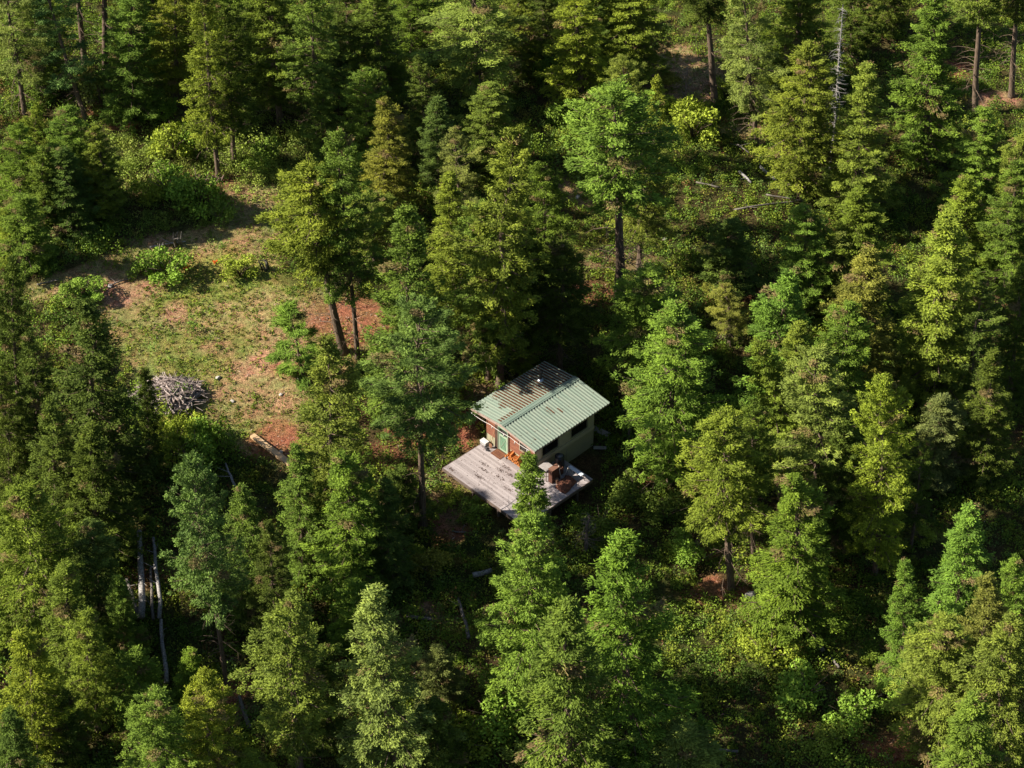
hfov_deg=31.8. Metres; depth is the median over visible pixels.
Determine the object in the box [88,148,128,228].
young fir
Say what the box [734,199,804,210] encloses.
fallen log
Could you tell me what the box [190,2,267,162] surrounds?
fir tree
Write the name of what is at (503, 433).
string lights
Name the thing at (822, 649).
fallen log
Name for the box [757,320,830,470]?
fir tree
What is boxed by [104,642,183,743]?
young fir
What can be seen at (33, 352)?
fir tree
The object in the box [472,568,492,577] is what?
fallen log
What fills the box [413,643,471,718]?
young fir
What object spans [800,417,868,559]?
fir tree
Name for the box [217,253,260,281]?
shrub
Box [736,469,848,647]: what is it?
fir tree
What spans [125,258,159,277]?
shrub
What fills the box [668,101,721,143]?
shrub
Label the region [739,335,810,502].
fir tree
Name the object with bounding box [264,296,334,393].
young pine
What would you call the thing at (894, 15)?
fir tree
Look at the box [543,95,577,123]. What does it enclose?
shrub
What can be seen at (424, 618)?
fallen log
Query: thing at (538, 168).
fir tree
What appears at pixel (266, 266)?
dead branches
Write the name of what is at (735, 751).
fallen log
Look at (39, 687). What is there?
fir tree
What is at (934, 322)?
fir tree
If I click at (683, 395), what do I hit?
fir tree
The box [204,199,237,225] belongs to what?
shrub
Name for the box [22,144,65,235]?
young fir
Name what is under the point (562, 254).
fir tree
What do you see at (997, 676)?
fir tree
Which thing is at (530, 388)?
roof needles
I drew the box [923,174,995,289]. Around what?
fir tree
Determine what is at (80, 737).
young fir
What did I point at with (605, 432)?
board
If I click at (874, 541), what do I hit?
fir tree
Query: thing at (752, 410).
fir tree
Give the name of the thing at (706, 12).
fir tree
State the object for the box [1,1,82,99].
fir tree
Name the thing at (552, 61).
shrub
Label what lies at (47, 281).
fallen log
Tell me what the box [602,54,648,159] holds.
pine tree
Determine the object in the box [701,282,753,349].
sparse fir
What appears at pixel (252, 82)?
fir tree
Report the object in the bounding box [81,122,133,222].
fir tree
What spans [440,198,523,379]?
fir tree
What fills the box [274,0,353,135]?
fir tree
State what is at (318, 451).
fir tree
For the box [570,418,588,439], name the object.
window
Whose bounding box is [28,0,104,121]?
sparse fir
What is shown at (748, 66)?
pine tree
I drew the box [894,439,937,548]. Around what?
sparse fir
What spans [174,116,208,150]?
shrub
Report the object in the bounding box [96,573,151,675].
fir tree
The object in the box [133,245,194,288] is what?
shrub
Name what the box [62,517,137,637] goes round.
fir tree
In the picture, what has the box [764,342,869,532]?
fir tree
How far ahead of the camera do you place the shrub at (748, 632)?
95.75 m
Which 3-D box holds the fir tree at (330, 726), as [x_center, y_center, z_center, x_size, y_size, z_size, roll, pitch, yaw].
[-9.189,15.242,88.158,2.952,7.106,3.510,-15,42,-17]
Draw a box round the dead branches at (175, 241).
[173,231,182,249]
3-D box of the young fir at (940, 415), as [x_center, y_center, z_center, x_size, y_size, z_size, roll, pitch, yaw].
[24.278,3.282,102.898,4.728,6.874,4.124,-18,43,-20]
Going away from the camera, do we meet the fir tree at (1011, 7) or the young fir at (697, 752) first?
the young fir at (697, 752)
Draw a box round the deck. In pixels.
[442,442,592,521]
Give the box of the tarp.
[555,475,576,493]
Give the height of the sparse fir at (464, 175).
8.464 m
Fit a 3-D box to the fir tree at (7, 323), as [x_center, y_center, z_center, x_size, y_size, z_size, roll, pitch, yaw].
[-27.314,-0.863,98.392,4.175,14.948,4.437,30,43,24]
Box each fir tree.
[0,122,39,220]
[0,255,46,456]
[0,373,37,501]
[0,475,95,649]
[0,625,76,767]
[0,704,45,767]
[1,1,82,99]
[1,329,66,482]
[20,101,51,184]
[26,394,87,545]
[28,557,106,715]
[30,296,158,510]
[34,104,94,209]
[39,145,103,247]
[51,420,153,573]
[61,607,125,733]
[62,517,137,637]
[65,0,101,66]
[80,0,125,70]
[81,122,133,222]
[93,0,170,133]
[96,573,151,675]
[110,683,203,767]
[116,0,180,57]
[133,0,206,109]
[156,450,250,692]
[173,666,253,767]
[177,0,240,177]
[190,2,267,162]
[211,482,288,634]
[216,0,281,90]
[227,588,343,767]
[233,0,318,125]
[238,518,295,650]
[254,152,373,355]
[273,331,381,552]
[273,441,333,587]
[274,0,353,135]
[296,73,349,168]
[297,448,390,602]
[301,642,355,757]
[304,126,392,359]
[316,0,386,100]
[328,582,467,767]
[334,66,395,169]
[337,0,417,108]
[349,188,408,263]
[352,95,426,216]
[353,201,458,429]
[360,475,418,597]
[382,0,444,60]
[404,54,454,163]
[417,94,468,190]
[423,170,494,329]
[434,123,552,387]
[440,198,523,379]
[453,80,521,176]
[473,508,586,721]
[495,218,555,365]
[496,0,550,78]
[498,594,644,767]
[520,229,605,369]
[521,160,576,321]
[526,0,569,60]
[532,0,627,103]
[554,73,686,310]
[561,527,716,767]
[580,0,621,77]
[590,262,701,399]
[594,0,680,84]
[602,146,681,269]
[610,295,735,487]
[634,74,673,234]
[673,403,777,591]
[675,0,730,105]
[724,266,813,439]
[730,399,780,555]
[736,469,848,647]
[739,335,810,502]
[748,39,855,200]
[750,0,846,94]
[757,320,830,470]
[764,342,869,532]
[766,202,836,315]
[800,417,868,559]
[805,299,882,451]
[807,184,900,319]
[811,60,905,227]
[816,241,910,421]
[818,0,891,60]
[838,372,923,577]
[861,0,917,37]
[874,557,925,693]
[880,610,997,767]
[881,0,976,171]
[884,207,992,423]
[914,500,997,662]
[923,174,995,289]
[926,688,1012,767]
[927,105,1004,220]
[936,610,1023,767]
[945,0,1010,115]
[946,571,1010,724]
[952,347,1018,495]
[971,157,1023,304]
[980,128,1023,240]
[987,260,1023,412]
[992,552,1023,687]
[993,0,1023,98]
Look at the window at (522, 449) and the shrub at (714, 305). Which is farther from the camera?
the shrub at (714, 305)
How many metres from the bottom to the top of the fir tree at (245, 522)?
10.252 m
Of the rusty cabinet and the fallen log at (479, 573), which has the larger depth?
the rusty cabinet
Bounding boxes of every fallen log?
[37,279,58,284]
[111,274,139,284]
[125,578,138,619]
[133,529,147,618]
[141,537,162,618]
[147,566,154,620]
[150,240,185,247]
[159,619,168,683]
[217,462,235,486]
[236,695,250,728]
[406,611,433,620]
[449,598,470,638]
[452,524,466,533]
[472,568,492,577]
[696,179,719,187]
[718,749,737,752]
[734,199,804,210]
[738,171,751,182]
[759,163,776,180]
[766,194,802,201]
[810,632,824,651]
[822,656,839,668]
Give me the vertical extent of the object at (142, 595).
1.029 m
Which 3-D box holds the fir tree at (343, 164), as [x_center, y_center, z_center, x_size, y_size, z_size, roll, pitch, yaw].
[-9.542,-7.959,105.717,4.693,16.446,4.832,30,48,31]
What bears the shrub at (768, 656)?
on the ground at (586, 462)
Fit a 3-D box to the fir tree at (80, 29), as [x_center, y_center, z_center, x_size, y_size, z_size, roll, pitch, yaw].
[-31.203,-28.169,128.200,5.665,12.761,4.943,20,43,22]
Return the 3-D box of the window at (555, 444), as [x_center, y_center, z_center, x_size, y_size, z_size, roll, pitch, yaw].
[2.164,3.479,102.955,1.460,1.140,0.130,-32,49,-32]
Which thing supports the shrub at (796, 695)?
on the ground at (586, 462)
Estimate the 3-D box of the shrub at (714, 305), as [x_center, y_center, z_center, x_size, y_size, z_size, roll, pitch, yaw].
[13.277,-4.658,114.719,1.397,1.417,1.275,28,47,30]
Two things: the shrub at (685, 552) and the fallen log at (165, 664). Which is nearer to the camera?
the fallen log at (165, 664)
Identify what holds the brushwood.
on the ground at (586, 462)
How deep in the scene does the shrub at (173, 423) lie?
103.61 m
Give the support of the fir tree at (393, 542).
on the ground at (586, 462)
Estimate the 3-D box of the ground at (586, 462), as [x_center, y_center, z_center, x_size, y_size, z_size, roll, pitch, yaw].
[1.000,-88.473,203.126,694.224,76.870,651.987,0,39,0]
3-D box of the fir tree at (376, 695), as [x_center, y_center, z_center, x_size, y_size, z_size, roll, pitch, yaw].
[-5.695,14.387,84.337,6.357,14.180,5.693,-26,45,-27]
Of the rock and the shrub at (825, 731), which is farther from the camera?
the rock
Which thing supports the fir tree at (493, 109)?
on the ground at (586, 462)
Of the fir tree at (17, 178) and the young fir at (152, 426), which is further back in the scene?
the fir tree at (17, 178)
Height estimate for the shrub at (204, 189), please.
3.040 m
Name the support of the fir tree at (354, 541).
on the ground at (586, 462)
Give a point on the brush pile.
(166, 384)
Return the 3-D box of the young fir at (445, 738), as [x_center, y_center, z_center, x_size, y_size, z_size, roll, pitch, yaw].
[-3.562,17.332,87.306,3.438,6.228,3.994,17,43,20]
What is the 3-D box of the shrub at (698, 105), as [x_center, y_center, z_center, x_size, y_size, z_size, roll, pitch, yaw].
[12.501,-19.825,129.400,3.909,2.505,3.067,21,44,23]
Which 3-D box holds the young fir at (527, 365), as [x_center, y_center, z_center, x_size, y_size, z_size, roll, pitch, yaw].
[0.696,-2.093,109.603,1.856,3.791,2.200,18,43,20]
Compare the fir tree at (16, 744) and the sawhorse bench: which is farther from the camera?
the sawhorse bench
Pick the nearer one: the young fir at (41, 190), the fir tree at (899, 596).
the fir tree at (899, 596)
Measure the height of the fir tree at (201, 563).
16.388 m
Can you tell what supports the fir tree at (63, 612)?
on the ground at (586, 462)
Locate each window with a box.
[519,442,528,452]
[541,437,559,458]
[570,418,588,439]
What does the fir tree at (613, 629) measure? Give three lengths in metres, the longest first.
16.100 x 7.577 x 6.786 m
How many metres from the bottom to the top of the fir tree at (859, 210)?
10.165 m
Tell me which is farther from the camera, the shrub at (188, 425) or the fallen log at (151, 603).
the shrub at (188, 425)
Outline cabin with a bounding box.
[470,361,609,469]
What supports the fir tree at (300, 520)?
on the ground at (586, 462)
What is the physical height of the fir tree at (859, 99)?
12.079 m
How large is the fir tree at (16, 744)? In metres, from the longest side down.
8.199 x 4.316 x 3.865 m
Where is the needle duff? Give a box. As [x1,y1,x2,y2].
[4,0,1022,767]
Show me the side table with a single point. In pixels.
(545, 465)
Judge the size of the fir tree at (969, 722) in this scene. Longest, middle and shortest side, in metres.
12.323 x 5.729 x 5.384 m
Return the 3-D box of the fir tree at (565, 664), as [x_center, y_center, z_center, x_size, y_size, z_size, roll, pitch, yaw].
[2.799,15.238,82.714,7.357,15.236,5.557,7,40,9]
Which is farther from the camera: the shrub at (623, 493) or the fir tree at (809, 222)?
the fir tree at (809, 222)
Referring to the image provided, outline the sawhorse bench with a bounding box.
[567,465,584,484]
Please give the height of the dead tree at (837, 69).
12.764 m
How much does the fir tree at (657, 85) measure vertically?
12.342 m
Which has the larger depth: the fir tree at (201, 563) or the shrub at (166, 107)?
the shrub at (166, 107)
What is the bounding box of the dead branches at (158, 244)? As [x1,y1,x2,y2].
[157,242,164,252]
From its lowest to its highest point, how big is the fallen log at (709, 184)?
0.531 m
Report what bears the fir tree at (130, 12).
on the ground at (586, 462)
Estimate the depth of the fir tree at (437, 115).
119.16 m
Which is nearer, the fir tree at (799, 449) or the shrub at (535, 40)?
the fir tree at (799, 449)
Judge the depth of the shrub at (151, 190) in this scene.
120.56 m
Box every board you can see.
[593,446,605,449]
[594,426,610,435]
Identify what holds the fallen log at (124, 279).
on the ground at (586, 462)
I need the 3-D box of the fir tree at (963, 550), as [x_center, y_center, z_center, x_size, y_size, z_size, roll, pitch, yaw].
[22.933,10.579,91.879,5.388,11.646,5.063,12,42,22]
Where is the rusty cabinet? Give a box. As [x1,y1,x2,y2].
[548,463,560,483]
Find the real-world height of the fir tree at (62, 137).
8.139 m
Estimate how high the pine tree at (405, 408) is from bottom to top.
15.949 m
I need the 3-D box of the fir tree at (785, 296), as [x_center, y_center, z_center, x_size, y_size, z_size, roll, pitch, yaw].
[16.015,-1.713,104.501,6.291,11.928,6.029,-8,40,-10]
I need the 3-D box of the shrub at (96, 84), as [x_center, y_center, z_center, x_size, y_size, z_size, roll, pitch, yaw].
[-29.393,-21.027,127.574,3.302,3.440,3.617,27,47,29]
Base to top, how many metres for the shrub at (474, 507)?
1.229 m
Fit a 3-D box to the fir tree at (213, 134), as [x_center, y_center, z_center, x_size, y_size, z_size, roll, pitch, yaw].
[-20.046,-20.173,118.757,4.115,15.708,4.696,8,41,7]
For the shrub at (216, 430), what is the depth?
103.11 m
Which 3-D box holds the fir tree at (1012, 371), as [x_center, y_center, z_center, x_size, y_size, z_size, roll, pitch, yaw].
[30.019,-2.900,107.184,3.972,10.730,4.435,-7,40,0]
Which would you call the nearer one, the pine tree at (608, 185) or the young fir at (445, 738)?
the young fir at (445, 738)
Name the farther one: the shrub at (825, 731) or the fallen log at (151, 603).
the fallen log at (151, 603)
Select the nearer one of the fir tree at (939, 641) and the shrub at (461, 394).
the fir tree at (939, 641)
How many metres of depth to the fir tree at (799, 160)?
120.13 m
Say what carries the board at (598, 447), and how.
on the ground at (586, 462)
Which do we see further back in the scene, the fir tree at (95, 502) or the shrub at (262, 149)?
the shrub at (262, 149)
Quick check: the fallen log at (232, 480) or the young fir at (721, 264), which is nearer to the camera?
the fallen log at (232, 480)
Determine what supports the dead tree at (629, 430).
on the ground at (586, 462)
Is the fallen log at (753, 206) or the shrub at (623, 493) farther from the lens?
the fallen log at (753, 206)
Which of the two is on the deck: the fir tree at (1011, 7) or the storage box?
the storage box
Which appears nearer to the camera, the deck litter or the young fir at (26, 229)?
the deck litter
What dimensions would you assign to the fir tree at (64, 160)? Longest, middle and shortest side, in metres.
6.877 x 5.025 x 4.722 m
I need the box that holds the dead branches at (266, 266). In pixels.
[258,259,269,271]
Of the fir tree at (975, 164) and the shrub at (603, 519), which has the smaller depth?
the shrub at (603, 519)
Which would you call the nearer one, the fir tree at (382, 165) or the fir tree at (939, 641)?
the fir tree at (939, 641)
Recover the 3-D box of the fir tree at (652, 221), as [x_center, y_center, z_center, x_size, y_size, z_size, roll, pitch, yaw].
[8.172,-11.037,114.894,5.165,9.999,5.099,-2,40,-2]
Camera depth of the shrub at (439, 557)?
97.88 m
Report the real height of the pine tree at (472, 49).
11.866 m
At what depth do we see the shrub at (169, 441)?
102.61 m
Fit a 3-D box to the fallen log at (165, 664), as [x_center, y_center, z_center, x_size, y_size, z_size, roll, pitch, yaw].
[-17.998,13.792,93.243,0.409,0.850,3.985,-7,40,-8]
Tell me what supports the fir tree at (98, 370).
on the ground at (586, 462)
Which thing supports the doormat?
on the deck
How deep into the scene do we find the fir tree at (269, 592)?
90.16 m
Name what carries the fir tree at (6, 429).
on the ground at (586, 462)
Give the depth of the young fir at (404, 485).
99.09 m
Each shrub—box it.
[49,278,85,306]
[58,275,107,302]
[75,65,122,107]
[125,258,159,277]
[126,172,167,207]
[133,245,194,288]
[146,120,199,158]
[148,159,196,201]
[151,97,180,121]
[152,414,186,439]
[154,425,192,466]
[165,166,233,220]
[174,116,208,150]
[175,430,223,476]
[179,411,213,452]
[186,408,241,458]
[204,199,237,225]
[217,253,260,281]
[241,135,282,171]
[403,547,453,579]
[433,482,463,506]
[441,379,469,398]
[451,710,496,767]
[453,411,467,427]
[458,495,491,525]
[463,684,528,749]
[523,26,549,52]
[533,52,565,75]
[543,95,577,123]
[574,505,623,544]
[606,468,652,513]
[635,488,693,530]
[656,69,683,86]
[660,90,710,127]
[665,526,705,571]
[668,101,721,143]
[709,77,736,100]
[710,301,726,322]
[733,626,766,655]
[737,627,808,675]
[770,658,827,719]
[800,721,848,760]
[821,687,880,737]
[871,673,908,713]
[906,519,937,547]
[953,428,972,460]
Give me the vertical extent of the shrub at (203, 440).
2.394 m
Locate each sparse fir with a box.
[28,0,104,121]
[433,125,484,229]
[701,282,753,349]
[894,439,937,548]
[937,280,1008,416]
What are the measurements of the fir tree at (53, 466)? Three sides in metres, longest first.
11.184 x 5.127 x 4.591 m
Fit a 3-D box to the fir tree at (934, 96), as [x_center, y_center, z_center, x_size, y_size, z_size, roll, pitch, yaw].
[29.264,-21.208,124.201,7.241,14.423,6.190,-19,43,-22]
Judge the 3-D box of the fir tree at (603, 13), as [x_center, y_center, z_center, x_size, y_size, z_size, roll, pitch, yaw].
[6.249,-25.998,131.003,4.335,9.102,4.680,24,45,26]
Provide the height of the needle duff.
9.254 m
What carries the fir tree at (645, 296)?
on the ground at (586, 462)
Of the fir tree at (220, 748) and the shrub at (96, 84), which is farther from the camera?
the shrub at (96, 84)
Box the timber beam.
[250,433,289,465]
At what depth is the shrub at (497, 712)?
90.16 m
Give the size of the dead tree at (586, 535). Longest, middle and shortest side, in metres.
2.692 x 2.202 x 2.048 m
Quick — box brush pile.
[129,371,208,416]
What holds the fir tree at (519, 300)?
on the ground at (586, 462)
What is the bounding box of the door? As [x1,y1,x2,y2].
[499,427,506,453]
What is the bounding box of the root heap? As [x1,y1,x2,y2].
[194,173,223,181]
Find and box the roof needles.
[492,362,593,443]
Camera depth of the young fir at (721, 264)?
115.03 m
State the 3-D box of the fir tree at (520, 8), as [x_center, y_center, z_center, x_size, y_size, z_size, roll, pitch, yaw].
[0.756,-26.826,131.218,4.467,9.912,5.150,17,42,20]
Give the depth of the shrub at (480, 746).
89.97 m
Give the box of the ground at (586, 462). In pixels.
[0,0,1023,767]
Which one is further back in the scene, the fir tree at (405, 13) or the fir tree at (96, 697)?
the fir tree at (405, 13)
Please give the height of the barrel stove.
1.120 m
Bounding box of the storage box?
[480,437,488,445]
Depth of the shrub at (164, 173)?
120.59 m
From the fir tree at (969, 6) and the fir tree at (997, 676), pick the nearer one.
the fir tree at (997, 676)
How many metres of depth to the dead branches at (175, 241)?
117.95 m
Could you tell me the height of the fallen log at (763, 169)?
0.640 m
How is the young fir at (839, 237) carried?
on the ground at (586, 462)
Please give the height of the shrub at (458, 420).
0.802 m
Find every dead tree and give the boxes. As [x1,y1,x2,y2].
[570,513,608,551]
[620,388,635,440]
[674,64,696,102]
[825,8,848,151]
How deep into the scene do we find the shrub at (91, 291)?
113.51 m
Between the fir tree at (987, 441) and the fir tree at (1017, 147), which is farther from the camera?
the fir tree at (1017, 147)
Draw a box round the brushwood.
[0,0,1023,767]
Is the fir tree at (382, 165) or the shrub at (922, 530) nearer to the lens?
the shrub at (922, 530)
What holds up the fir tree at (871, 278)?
on the ground at (586, 462)
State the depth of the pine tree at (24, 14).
123.02 m
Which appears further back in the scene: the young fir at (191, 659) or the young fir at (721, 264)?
the young fir at (721, 264)
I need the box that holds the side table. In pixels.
[539,461,552,478]
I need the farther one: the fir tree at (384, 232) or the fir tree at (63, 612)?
the fir tree at (384, 232)
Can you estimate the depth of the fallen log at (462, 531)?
100.72 m
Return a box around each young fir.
[0,191,60,279]
[0,206,33,268]
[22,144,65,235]
[36,686,97,767]
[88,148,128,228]
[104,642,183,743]
[129,366,166,485]
[168,646,202,724]
[325,575,387,657]
[377,463,436,537]
[397,693,478,767]
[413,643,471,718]
[494,450,562,600]
[506,328,540,376]
[640,712,730,767]
[695,216,764,300]
[809,230,858,325]
[891,392,980,496]
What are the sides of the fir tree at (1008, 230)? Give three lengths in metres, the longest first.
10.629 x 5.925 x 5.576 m
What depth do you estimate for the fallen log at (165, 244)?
118.09 m
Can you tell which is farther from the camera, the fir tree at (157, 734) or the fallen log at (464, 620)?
the fallen log at (464, 620)
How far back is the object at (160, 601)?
96.09 m
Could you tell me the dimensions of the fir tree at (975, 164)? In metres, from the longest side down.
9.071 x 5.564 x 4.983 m
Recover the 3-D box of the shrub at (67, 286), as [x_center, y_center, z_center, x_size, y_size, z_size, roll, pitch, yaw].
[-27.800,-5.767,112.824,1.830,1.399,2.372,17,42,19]
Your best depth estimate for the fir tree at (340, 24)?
126.58 m
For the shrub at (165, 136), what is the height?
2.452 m
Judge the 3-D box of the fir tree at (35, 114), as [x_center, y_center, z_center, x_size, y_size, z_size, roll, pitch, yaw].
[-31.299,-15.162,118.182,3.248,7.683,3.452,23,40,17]
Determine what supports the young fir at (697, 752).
on the ground at (586, 462)
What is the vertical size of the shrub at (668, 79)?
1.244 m
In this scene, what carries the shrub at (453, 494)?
on the ground at (586, 462)
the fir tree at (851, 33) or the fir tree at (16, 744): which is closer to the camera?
the fir tree at (16, 744)
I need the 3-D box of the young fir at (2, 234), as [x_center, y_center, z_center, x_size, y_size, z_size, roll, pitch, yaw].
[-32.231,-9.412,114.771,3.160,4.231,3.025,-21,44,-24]
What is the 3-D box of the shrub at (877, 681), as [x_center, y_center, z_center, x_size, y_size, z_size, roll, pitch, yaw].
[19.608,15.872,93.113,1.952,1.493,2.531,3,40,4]
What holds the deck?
on the ground at (586, 462)
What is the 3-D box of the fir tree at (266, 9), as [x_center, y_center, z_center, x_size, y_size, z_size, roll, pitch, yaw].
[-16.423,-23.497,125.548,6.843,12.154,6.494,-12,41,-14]
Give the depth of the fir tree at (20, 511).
88.60 m
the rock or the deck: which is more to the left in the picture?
the deck
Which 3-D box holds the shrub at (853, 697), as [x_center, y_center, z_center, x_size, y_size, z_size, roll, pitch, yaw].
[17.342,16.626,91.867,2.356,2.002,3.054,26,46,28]
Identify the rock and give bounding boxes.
[744,591,755,599]
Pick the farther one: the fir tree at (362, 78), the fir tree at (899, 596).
the fir tree at (362, 78)
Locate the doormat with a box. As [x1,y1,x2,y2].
[491,449,506,458]
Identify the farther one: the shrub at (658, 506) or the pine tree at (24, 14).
the pine tree at (24, 14)
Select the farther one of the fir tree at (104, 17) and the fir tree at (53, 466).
the fir tree at (104, 17)
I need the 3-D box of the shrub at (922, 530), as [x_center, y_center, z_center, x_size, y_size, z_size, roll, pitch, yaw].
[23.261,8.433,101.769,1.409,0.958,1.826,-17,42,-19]
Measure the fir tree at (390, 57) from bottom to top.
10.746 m
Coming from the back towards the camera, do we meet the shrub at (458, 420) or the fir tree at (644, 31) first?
the fir tree at (644, 31)
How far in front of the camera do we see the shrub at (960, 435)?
106.52 m
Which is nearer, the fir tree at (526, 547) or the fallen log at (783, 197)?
the fir tree at (526, 547)
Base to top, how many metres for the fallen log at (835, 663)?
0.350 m
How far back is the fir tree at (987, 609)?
85.81 m
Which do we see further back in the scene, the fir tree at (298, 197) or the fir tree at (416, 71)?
the fir tree at (416, 71)
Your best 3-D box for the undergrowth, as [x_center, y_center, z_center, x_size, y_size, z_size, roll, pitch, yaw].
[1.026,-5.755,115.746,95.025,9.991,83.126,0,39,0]
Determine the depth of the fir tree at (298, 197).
103.50 m
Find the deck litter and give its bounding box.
[447,444,549,510]
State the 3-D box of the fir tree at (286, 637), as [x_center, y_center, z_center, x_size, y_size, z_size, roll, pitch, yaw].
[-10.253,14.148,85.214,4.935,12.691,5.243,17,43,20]
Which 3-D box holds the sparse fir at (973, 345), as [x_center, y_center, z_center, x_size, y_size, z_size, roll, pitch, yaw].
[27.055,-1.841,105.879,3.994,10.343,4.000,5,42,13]
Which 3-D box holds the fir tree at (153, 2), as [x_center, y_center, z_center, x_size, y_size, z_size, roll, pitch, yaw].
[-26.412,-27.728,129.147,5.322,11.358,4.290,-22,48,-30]
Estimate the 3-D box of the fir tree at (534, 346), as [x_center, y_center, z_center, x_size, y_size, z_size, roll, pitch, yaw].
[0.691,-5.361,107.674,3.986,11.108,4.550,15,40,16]
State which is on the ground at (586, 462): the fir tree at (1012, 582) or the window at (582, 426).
the fir tree at (1012, 582)
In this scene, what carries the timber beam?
on the ground at (586, 462)
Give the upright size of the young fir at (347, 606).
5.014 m
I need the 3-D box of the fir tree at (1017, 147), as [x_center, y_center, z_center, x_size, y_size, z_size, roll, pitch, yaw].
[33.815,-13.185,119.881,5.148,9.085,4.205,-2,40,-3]
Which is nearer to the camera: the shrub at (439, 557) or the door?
the shrub at (439, 557)
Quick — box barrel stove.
[554,453,563,468]
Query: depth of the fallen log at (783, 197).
124.02 m
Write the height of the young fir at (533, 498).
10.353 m
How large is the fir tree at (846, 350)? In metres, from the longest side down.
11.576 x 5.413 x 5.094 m
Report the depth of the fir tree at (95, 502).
93.83 m
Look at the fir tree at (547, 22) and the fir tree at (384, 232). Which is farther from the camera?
the fir tree at (547, 22)
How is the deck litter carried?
on the deck
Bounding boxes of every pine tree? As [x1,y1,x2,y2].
[0,0,63,115]
[354,292,487,528]
[407,0,534,99]
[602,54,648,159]
[718,0,790,146]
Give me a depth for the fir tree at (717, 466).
93.15 m
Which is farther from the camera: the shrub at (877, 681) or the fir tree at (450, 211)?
the fir tree at (450, 211)
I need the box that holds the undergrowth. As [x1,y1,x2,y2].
[0,0,1023,767]
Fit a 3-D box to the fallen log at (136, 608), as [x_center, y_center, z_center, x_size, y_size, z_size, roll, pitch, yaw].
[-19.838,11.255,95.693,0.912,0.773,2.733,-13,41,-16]
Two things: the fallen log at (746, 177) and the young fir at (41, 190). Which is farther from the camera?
the fallen log at (746, 177)
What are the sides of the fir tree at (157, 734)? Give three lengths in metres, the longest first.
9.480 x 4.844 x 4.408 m
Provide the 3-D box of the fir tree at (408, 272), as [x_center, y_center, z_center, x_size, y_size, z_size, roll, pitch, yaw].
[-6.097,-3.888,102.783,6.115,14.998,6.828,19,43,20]
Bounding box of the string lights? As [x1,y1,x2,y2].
[476,416,527,450]
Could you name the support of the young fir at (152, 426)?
on the ground at (586, 462)
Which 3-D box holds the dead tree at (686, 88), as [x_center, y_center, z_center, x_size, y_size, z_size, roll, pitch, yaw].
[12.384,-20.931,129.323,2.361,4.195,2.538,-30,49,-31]
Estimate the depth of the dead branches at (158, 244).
117.48 m
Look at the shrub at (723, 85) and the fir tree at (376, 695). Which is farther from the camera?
the shrub at (723, 85)
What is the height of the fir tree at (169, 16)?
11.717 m
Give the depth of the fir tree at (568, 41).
127.40 m
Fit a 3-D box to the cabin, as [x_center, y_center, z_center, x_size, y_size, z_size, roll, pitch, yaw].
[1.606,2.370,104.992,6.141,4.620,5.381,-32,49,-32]
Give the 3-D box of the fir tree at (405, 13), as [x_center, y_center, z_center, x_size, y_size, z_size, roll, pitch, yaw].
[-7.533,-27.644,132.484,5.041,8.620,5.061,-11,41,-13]
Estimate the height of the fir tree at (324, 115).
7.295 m
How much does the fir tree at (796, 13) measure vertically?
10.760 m
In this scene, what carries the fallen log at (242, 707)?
on the ground at (586, 462)

